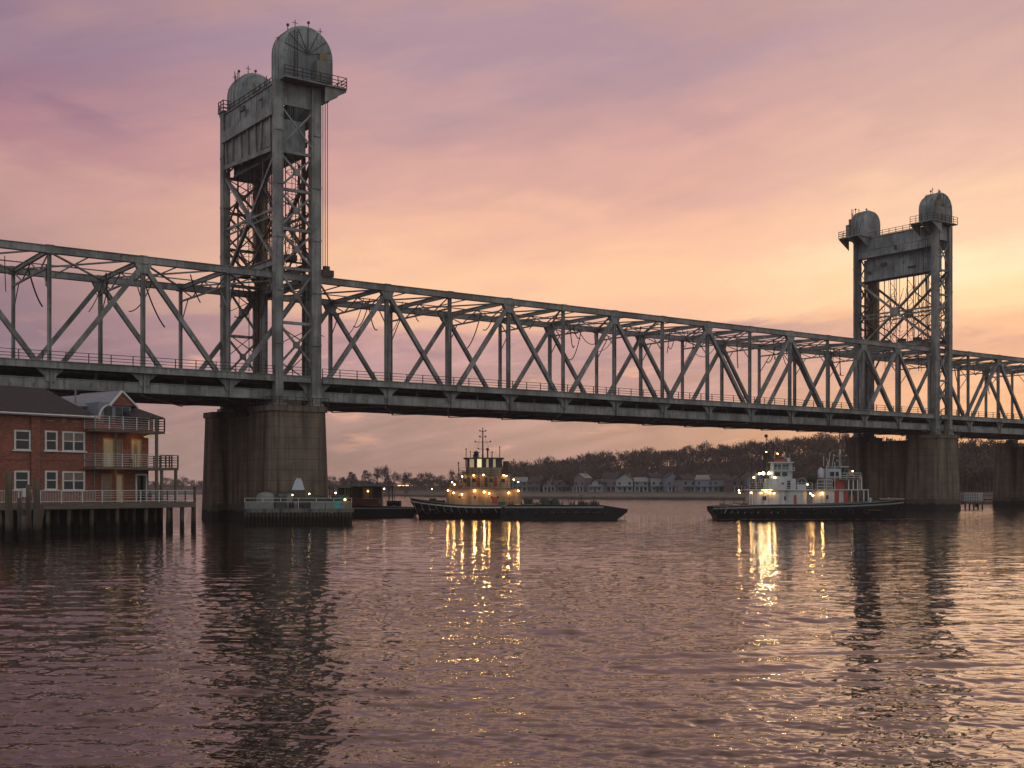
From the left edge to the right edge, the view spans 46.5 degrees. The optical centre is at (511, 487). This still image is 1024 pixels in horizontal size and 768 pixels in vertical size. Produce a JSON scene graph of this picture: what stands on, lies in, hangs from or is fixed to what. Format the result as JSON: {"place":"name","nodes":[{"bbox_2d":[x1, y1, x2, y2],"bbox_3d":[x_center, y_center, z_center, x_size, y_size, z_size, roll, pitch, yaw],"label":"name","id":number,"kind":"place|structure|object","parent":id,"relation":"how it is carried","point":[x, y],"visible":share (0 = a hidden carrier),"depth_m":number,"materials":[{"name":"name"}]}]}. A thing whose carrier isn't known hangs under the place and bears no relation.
{"place":"outdoors","nodes":[
{"label":"outdoors","id":0,"kind":"place"},
{"bbox_2d":[0,494,1023,767],"bbox_3d":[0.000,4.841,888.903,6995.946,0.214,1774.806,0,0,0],"label":"river water","id":1,"kind":"structure","parent":0,"point":[666,634],"depth_m":36.98,"materials":[{"name":"black liquid"}]},
{"bbox_2d":[5,472,12,540],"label":"mooring pile","id":2,"kind":"object","parent":1,"relation":"in","point":[8,511],"visible":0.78,"depth_m":106.76,"materials":[{"name":"brown wood"}]},
{"bbox_2d":[17,498,22,539],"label":"mooring pile","id":3,"kind":"object","parent":1,"relation":"in","point":[19,509],"visible":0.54,"depth_m":108.58,"materials":[{"name":"brown wood"}]},
{"bbox_2d":[21,516,26,540],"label":"mooring pile","id":4,"kind":"object","parent":1,"relation":"in","point":[23,527],"visible":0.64,"depth_m":106.83,"materials":[{"name":"brown wood"}]},
{"bbox_2d":[25,484,31,539],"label":"mooring pile","id":5,"kind":"object","parent":1,"relation":"in","point":[28,514],"visible":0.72,"depth_m":110.39,"materials":[{"name":"brown wood"}]},
{"bbox_2d":[33,479,40,540],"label":"mooring pile","id":6,"kind":"object","parent":1,"relation":"in","point":[36,514],"visible":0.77,"depth_m":107.66,"materials":[{"name":"brown wood"}]},
{"bbox_2d":[40,504,44,539],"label":"mooring pile","id":7,"kind":"object","parent":1,"relation":"in","point":[42,506],"visible":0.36,"depth_m":109.57,"materials":[{"name":"brown wood"}]},
{"bbox_2d":[0,486,195,536],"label":"waterfront deck","id":8,"kind":"structure","parent":1,"relation":"in","point":[82,516],"depth_m":126.35,"materials":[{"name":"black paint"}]},
{"bbox_2d":[0,385,178,502],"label":"brick building","id":9,"kind":"structure","parent":8,"relation":"on","point":[83,441],"depth_m":124.68,"materials":[{"name":"red brick"}]},
{"bbox_2d":[12,430,30,450],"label":"window","id":10,"kind":"structure","parent":9,"relation":"in","point":[22,438],"depth_m":119.83,"materials":[{"name":"white glass"}]},
{"bbox_2d":[14,471,29,489],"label":"window","id":11,"kind":"structure","parent":9,"relation":"in","point":[21,478],"depth_m":119.72,"materials":[{"name":"white glass"}]},
{"bbox_2d":[43,430,59,451],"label":"window","id":12,"kind":"structure","parent":9,"relation":"in","point":[51,437],"depth_m":122.26,"materials":[{"name":"white glass"}]},
{"bbox_2d":[45,471,57,489],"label":"window","id":13,"kind":"structure","parent":9,"relation":"in","point":[51,477],"depth_m":122.26,"materials":[{"name":"white glass"}]},
{"bbox_2d":[60,471,84,491],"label":"window","id":14,"kind":"structure","parent":9,"relation":"in","point":[71,480],"depth_m":124.06,"materials":[{"name":"white glass"}]},
{"bbox_2d":[60,431,86,452],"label":"window","id":15,"kind":"structure","parent":9,"relation":"in","point":[71,441],"depth_m":124.06,"materials":[{"name":"white glass"}]},
{"bbox_2d":[101,474,111,499],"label":"door","id":16,"kind":"structure","parent":9,"relation":"in","point":[106,479],"depth_m":127.06,"materials":[{"name":"beige paint"}]},
{"bbox_2d":[104,407,111,423],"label":"window","id":17,"kind":"structure","parent":9,"relation":"in","point":[107,410],"depth_m":127.16,"materials":[{"name":"grey glass"}]},
{"bbox_2d":[102,438,114,466],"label":"door","id":18,"kind":"structure","parent":9,"relation":"in","point":[108,444],"depth_m":127.25,"materials":[{"name":"beige paint"}]},
{"bbox_2d":[116,407,121,423],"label":"window","id":19,"kind":"structure","parent":9,"relation":"in","point":[118,409],"depth_m":128.25,"materials":[{"name":"grey glass"}]},
{"bbox_2d":[116,439,122,466],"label":"door","id":20,"kind":"structure","parent":9,"relation":"in","point":[119,442],"depth_m":128.25,"materials":[{"name":"beige paint"}]},
{"bbox_2d":[116,474,123,501],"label":"door","id":21,"kind":"structure","parent":9,"relation":"in","point":[119,477],"depth_m":128.25,"materials":[{"name":"beige paint"}]},
{"bbox_2d":[123,408,128,423],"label":"window","id":22,"kind":"structure","parent":9,"relation":"in","point":[124,409],"depth_m":128.78,"materials":[{"name":"grey glass"}]},
{"bbox_2d":[130,439,135,466],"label":"door","id":23,"kind":"structure","parent":9,"relation":"in","point":[132,441],"depth_m":129.54,"materials":[{"name":"beige paint"}]},
{"bbox_2d":[136,439,141,466],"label":"door","id":24,"kind":"structure","parent":9,"relation":"in","point":[138,441],"depth_m":130.08,"materials":[{"name":"beige paint"}]},
{"bbox_2d":[135,474,146,501],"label":"glass door","id":25,"kind":"structure","parent":9,"relation":"in","point":[140,479],"depth_m":130.33,"materials":[{"name":"white glass"}]},
{"bbox_2d":[201,396,328,520],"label":"concrete pier","id":26,"kind":"structure","parent":1,"relation":"in","point":[251,453],"depth_m":164.16,"materials":[{"name":"concrete"}]},
{"bbox_2d":[217,20,346,411],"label":"lift tower","id":27,"kind":"structure","parent":26,"relation":"on","point":[263,139],"depth_m":166.17,"materials":[{"name":"grey metal"}]},
{"bbox_2d":[266,266,934,433],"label":"lift span","id":28,"kind":"object","parent":27,"relation":"attached to","point":[388,395],"visible":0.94,"depth_m":204.71,"materials":[{"name":"grey metal"}]},
{"bbox_2d":[243,498,353,524],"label":"fender dock","id":29,"kind":"object","parent":1,"relation":"in","point":[263,513],"visible":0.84,"depth_m":153.65,"materials":[{"name":"wood"}]},
{"bbox_2d":[256,488,273,501],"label":"storage tank","id":30,"kind":"object","parent":29,"relation":"on","point":[268,496],"visible":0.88,"depth_m":154.38,"materials":[{"name":"white metal"}]},
{"bbox_2d":[274,495,282,507],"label":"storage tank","id":31,"kind":"object","parent":29,"relation":"on","point":[276,498],"visible":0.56,"depth_m":155.16,"materials":[{"name":"grey metal"}]},
{"bbox_2d":[277,492,293,507],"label":"control hut","id":32,"kind":"object","parent":29,"relation":"on","point":[287,497],"visible":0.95,"depth_m":155.60,"materials":[{"name":"grey paint"}]},
{"bbox_2d":[282,495,286,507],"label":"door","id":33,"kind":"structure","parent":32,"relation":"in","point":[284,497],"depth_m":155.57,"materials":[{"name":"metal"}]},
{"bbox_2d":[293,502,297,508],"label":"oil drum","id":34,"kind":"object","parent":29,"relation":"on","point":[295,504],"visible":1,"depth_m":154.45,"materials":[{"name":"grey paint"}]},
{"bbox_2d":[289,478,307,505],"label":"beacon housing","id":35,"kind":"object","parent":29,"relation":"on","point":[299,491],"visible":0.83,"depth_m":156.40,"materials":[{"name":"metal"}]},
{"bbox_2d":[299,493,334,507],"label":"covered boat","id":36,"kind":"object","parent":29,"relation":"on","point":[307,500],"visible":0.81,"depth_m":155.69,"materials":[{"name":"green"}]},
{"bbox_2d":[327,485,350,507],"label":"shelter","id":37,"kind":"object","parent":29,"relation":"on","point":[337,498],"visible":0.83,"depth_m":155.85,"materials":[{"name":"metal"}]},
{"bbox_2d":[335,499,417,516],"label":"moored barge","id":38,"kind":"object","parent":1,"relation":"on","point":[364,507],"visible":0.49,"depth_m":193.40,"materials":[{"name":"black paint"}]},
{"bbox_2d":[328,484,396,512],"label":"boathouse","id":39,"kind":"object","parent":38,"relation":"on","point":[356,492],"visible":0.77,"depth_m":205.50,"materials":[{"name":"wood"}]},
{"bbox_2d":[387,491,400,505],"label":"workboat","id":40,"kind":"object","parent":1,"relation":"on","point":[394,502],"visible":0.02,"depth_m":200.20,"materials":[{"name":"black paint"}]},
{"bbox_2d":[388,503,399,505],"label":"window","id":41,"kind":"structure","parent":40,"relation":"in","point":[389,504],"depth_m":200.19,"materials":[{"name":"glass"}]},
{"bbox_2d":[410,428,532,517],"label":"tugboat","id":42,"kind":"object","parent":1,"relation":"on","point":[485,491],"visible":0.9,"depth_m":187.48,"materials":[{"name":"black paint"}]},
{"bbox_2d":[501,502,627,519],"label":"work barge","id":43,"kind":"object","parent":1,"relation":"on","point":[558,511],"visible":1,"depth_m":178.27,"materials":[{"name":"black paint"}]},
{"bbox_2d":[539,497,549,504],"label":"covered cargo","id":44,"kind":"object","parent":43,"relation":"on","point":[543,500],"visible":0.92,"depth_m":179.90},
{"bbox_2d":[550,498,559,504],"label":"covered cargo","id":45,"kind":"object","parent":43,"relation":"on","point":[554,501],"visible":0.94,"depth_m":180.01},
{"bbox_2d":[707,434,904,519],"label":"tugboat","id":46,"kind":"object","parent":1,"relation":"on","point":[780,494],"visible":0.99,"depth_m":179.59,"materials":[{"name":"black paint"}]},
{"bbox_2d":[807,449,868,502],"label":"tugboat","id":47,"kind":"object","parent":1,"relation":"on","point":[829,485],"visible":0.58,"depth_m":188.36,"materials":[{"name":"black paint"}]},
{"bbox_2d":[844,428,960,510],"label":"concrete pier","id":48,"kind":"structure","parent":1,"relation":"in","point":[918,472],"depth_m":253.35,"materials":[{"name":"concrete"}]},
{"bbox_2d":[838,188,957,437],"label":"lift tower","id":49,"kind":"structure","parent":48,"relation":"on","point":[917,250],"depth_m":257.53,"materials":[{"name":"grey metal"}]},
{"bbox_2d":[866,348,1023,439],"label":"truss span","id":50,"kind":"object","parent":48,"relation":"on","point":[972,426],"visible":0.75,"depth_m":268.92,"materials":[{"name":"grey metal"}]},
{"bbox_2d":[961,493,983,508],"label":"pontoon dock","id":51,"kind":"object","parent":1,"relation":"on","point":[971,498],"visible":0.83,"depth_m":266.69,"materials":[{"name":"grey paint"}]},
{"bbox_2d":[992,440,1023,506],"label":"concrete pier","id":52,"kind":"structure","parent":1,"relation":"in","point":[1008,485],"depth_m":299.27,"materials":[{"name":"concrete"}]},
{"bbox_2d":[0,0,1023,485],"label":"sky","id":53,"kind":"structure","parent":0,"point":[703,160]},
{"bbox_2d":[149,456,992,503],"bbox_3d":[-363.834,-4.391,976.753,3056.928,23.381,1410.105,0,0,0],"label":"hillside","id":54,"kind":"structure","parent":0,"point":[428,492],"depth_m":503.99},
{"bbox_2d":[177,476,188,489],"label":"bare tree","id":55,"kind":"object","parent":54,"relation":"on","point":[185,479],"visible":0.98,"depth_m":994.78,"materials":[{"name":"brown plant"}]},
{"bbox_2d":[346,472,355,483],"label":"evergreen tree","id":56,"kind":"object","parent":54,"relation":"on","point":[349,477],"visible":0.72,"depth_m":774.63,"materials":[{"name":"green plant"}]},
{"bbox_2d":[350,474,358,486],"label":"evergreen tree","id":57,"kind":"object","parent":54,"relation":"on","point":[353,476],"visible":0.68,"depth_m":768.51,"materials":[{"name":"green plant"}]},
{"bbox_2d":[359,470,371,486],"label":"evergreen tree","id":58,"kind":"object","parent":54,"relation":"on","point":[363,478],"visible":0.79,"depth_m":746.40,"materials":[{"name":"green plant"}]},
{"bbox_2d":[367,466,386,481],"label":"bare tree","id":59,"kind":"object","parent":54,"relation":"on","point":[377,469],"visible":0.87,"depth_m":761.00,"materials":[{"name":"brown plant"}]},
{"bbox_2d":[374,465,391,489],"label":"bare tree","id":60,"kind":"object","parent":54,"relation":"on","point":[385,469],"visible":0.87,"depth_m":757.25,"materials":[{"name":"brown plant"}]},
{"bbox_2d":[384,475,391,492],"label":"evergreen tree","id":61,"kind":"object","parent":54,"relation":"on","point":[388,478],"visible":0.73,"depth_m":703.33,"materials":[{"name":"green plant"}]},
{"bbox_2d":[391,471,400,489],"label":"bare tree","id":62,"kind":"object","parent":54,"relation":"on","point":[395,478],"visible":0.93,"depth_m":733.59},
{"bbox_2d":[400,475,411,492],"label":"evergreen tree","id":63,"kind":"object","parent":54,"relation":"on","point":[404,481],"visible":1,"depth_m":670.13,"materials":[{"name":"green plant"}]},
{"bbox_2d":[399,472,412,481],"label":"bare tree","id":64,"kind":"object","parent":54,"relation":"on","point":[408,476],"visible":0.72,"depth_m":701.86,"materials":[{"name":"brown plant"}]},
{"bbox_2d":[410,477,419,485],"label":"bare tree","id":65,"kind":"object","parent":54,"relation":"on","point":[412,481],"visible":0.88,"depth_m":715.10,"materials":[{"name":"brown plant"}]},
{"bbox_2d":[416,471,433,490],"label":"bare tree","id":66,"kind":"object","parent":54,"relation":"on","point":[420,475],"visible":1,"depth_m":663.07,"materials":[{"name":"brown plant"}]},
{"bbox_2d":[436,475,445,489],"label":"bare tree","id":67,"kind":"object","parent":54,"relation":"on","point":[440,478],"visible":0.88,"depth_m":666.17,"materials":[{"name":"brown plant"}]},
{"bbox_2d":[447,469,459,480],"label":"bare tree","id":68,"kind":"object","parent":54,"relation":"on","point":[452,473],"visible":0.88,"depth_m":657.05,"materials":[{"name":"brown plant"}]},
{"bbox_2d":[509,459,518,469],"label":"bare tree","id":69,"kind":"object","parent":54,"relation":"on","point":[512,464],"visible":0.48,"depth_m":652.50,"materials":[{"name":"brown plant"}]},
{"bbox_2d":[512,476,527,491],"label":"house","id":70,"kind":"structure","parent":54,"relation":"on","point":[523,479],"depth_m":538.91,"materials":[{"name":"grey paint"}]},
{"bbox_2d":[526,476,545,491],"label":"house","id":71,"kind":"structure","parent":54,"relation":"on","point":[534,484],"depth_m":537.33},
{"bbox_2d":[533,455,544,464],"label":"bare tree","id":72,"kind":"object","parent":54,"relation":"on","point":[540,460],"visible":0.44,"depth_m":662.36,"materials":[{"name":"brown plant"}]},
{"bbox_2d":[541,455,554,467],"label":"bare tree","id":73,"kind":"object","parent":54,"relation":"on","point":[548,459],"visible":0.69,"depth_m":643.14,"materials":[{"name":"brown plant"}]},
{"bbox_2d":[543,479,554,491],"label":"house","id":74,"kind":"structure","parent":54,"relation":"on","point":[548,485],"depth_m":530.81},
{"bbox_2d":[552,480,571,491],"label":"house","id":75,"kind":"structure","parent":54,"relation":"on","point":[562,486],"depth_m":531.42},
{"bbox_2d":[566,476,573,485],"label":"bare tree","id":76,"kind":"object","parent":54,"relation":"on","point":[569,479],"visible":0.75,"depth_m":534.35,"materials":[{"name":"brown plant"}]},
{"bbox_2d":[149,436,1005,491],"bbox_3d":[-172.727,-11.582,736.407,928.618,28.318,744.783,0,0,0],"label":"wood","id":77,"kind":"object","parent":54,"relation":"on","point":[976,463],"visible":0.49,"depth_m":568.78,"materials":[{"name":"brown plant"}]},
{"bbox_2d":[573,473,591,491],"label":"house","id":78,"kind":"structure","parent":54,"relation":"on","point":[582,481],"depth_m":524.25,"materials":[{"name":"grey paint"}]},
{"bbox_2d":[578,452,590,460],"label":"bare tree","id":79,"kind":"object","parent":54,"relation":"on","point":[586,456],"visible":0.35,"depth_m":652.07,"materials":[{"name":"brown plant"}]},
{"bbox_2d":[587,478,605,491],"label":"house","id":80,"kind":"structure","parent":54,"relation":"on","point":[596,485],"depth_m":519.37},
{"bbox_2d":[592,450,610,465],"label":"bare tree","id":81,"kind":"object","parent":54,"relation":"on","point":[601,455],"visible":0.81,"depth_m":631.95,"materials":[{"name":"brown plant"}]},
{"bbox_2d":[602,472,621,491],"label":"house","id":82,"kind":"structure","parent":54,"relation":"on","point":[609,480],"depth_m":520.68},
{"bbox_2d":[607,450,625,462],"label":"bare tree","id":83,"kind":"object","parent":54,"relation":"on","point":[611,452],"visible":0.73,"depth_m":635.62,"materials":[{"name":"brown plant"}]},
{"bbox_2d":[616,473,633,491],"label":"house","id":84,"kind":"structure","parent":54,"relation":"on","point":[624,482],"depth_m":513.50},
{"bbox_2d":[618,453,633,464],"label":"bare tree","id":85,"kind":"object","parent":54,"relation":"on","point":[621,456],"visible":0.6,"depth_m":628.39,"materials":[{"name":"brown plant"}]},
{"bbox_2d":[623,449,641,457],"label":"bare tree","id":86,"kind":"object","parent":54,"relation":"on","point":[629,453],"visible":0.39,"depth_m":630.39,"materials":[{"name":"brown plant"}]},
{"bbox_2d":[634,476,648,491],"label":"house","id":87,"kind":"structure","parent":54,"relation":"on","point":[640,484],"depth_m":511.64,"materials":[{"name":"grey paint"}]},
{"bbox_2d":[638,445,655,459],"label":"bare tree","id":88,"kind":"object","parent":54,"relation":"on","point":[648,450],"visible":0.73,"depth_m":623.74,"materials":[{"name":"brown plant"}]},
{"bbox_2d":[645,472,663,491],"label":"house","id":89,"kind":"structure","parent":54,"relation":"on","point":[655,483],"depth_m":512.26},
{"bbox_2d":[662,472,676,491],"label":"house","id":90,"kind":"structure","parent":54,"relation":"on","point":[668,482],"depth_m":506.39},
{"bbox_2d":[674,473,697,491],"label":"house","id":91,"kind":"structure","parent":54,"relation":"on","point":[684,482],"depth_m":502.40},
{"bbox_2d":[694,474,713,491],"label":"house","id":92,"kind":"structure","parent":54,"relation":"on","point":[702,483],"depth_m":501.71,"materials":[{"name":"grey paint"}]},
{"bbox_2d":[697,440,715,450],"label":"bare tree","id":93,"kind":"object","parent":54,"relation":"on","point":[704,444],"visible":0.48,"depth_m":628.10,"materials":[{"name":"brown plant"}]},
{"bbox_2d":[709,474,729,491],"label":"house","id":94,"kind":"structure","parent":54,"relation":"on","point":[717,482],"depth_m":498.93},
{"bbox_2d":[715,444,728,451],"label":"bare tree","id":95,"kind":"object","parent":54,"relation":"on","point":[723,447],"visible":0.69,"depth_m":608.37,"materials":[{"name":"brown plant"}]},
{"bbox_2d":[724,476,744,491],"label":"house","id":96,"kind":"structure","parent":54,"relation":"on","point":[730,483],"depth_m":488.86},
{"bbox_2d":[739,439,758,454],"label":"bare tree","id":97,"kind":"object","parent":54,"relation":"on","point":[751,442],"visible":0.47,"depth_m":610.58,"materials":[{"name":"brown plant"}]},
{"bbox_2d":[741,471,762,491],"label":"house","id":98,"kind":"structure","parent":54,"relation":"on","point":[746,478],"depth_m":488.47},
{"bbox_2d":[770,435,782,448],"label":"bare tree","id":99,"kind":"object","parent":54,"relation":"on","point":[775,440],"visible":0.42,"depth_m":609.67,"materials":[{"name":"brown plant"}]},
{"bbox_2d":[809,432,831,440],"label":"bare tree","id":100,"kind":"object","parent":54,"relation":"on","point":[822,435],"visible":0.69,"depth_m":574.28,"materials":[{"name":"brown plant"}]},
{"bbox_2d":[834,433,851,444],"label":"bare tree","id":101,"kind":"object","parent":54,"relation":"on","point":[847,436],"visible":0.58,"depth_m":558.94,"materials":[{"name":"brown plant"}]},
{"bbox_2d":[958,439,974,448],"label":"bare tree","id":102,"kind":"object","parent":54,"relation":"on","point":[967,443],"visible":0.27,"depth_m":483.70,"materials":[{"name":"brown plant"}]},
{"bbox_2d":[966,439,985,445],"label":"bare tree","id":103,"kind":"object","parent":54,"relation":"on","point":[975,441],"visible":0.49,"depth_m":484.97,"materials":[{"name":"brown plant"}]},
{"bbox_2d":[977,440,996,451],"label":"bare tree","id":104,"kind":"object","parent":54,"relation":"on","point":[987,444],"visible":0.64,"depth_m":471.59,"materials":[{"name":"brown plant"}]},
{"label":"concrete pier","id":105,"kind":"object","parent":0,"visible":0},
{"bbox_2d":[0,239,311,407],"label":"truss span","id":106,"kind":"object","parent":105,"relation":"on","point":[180,386],"visible":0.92,"depth_m":157.25,"materials":[{"name":"grey metal"}]}
]}

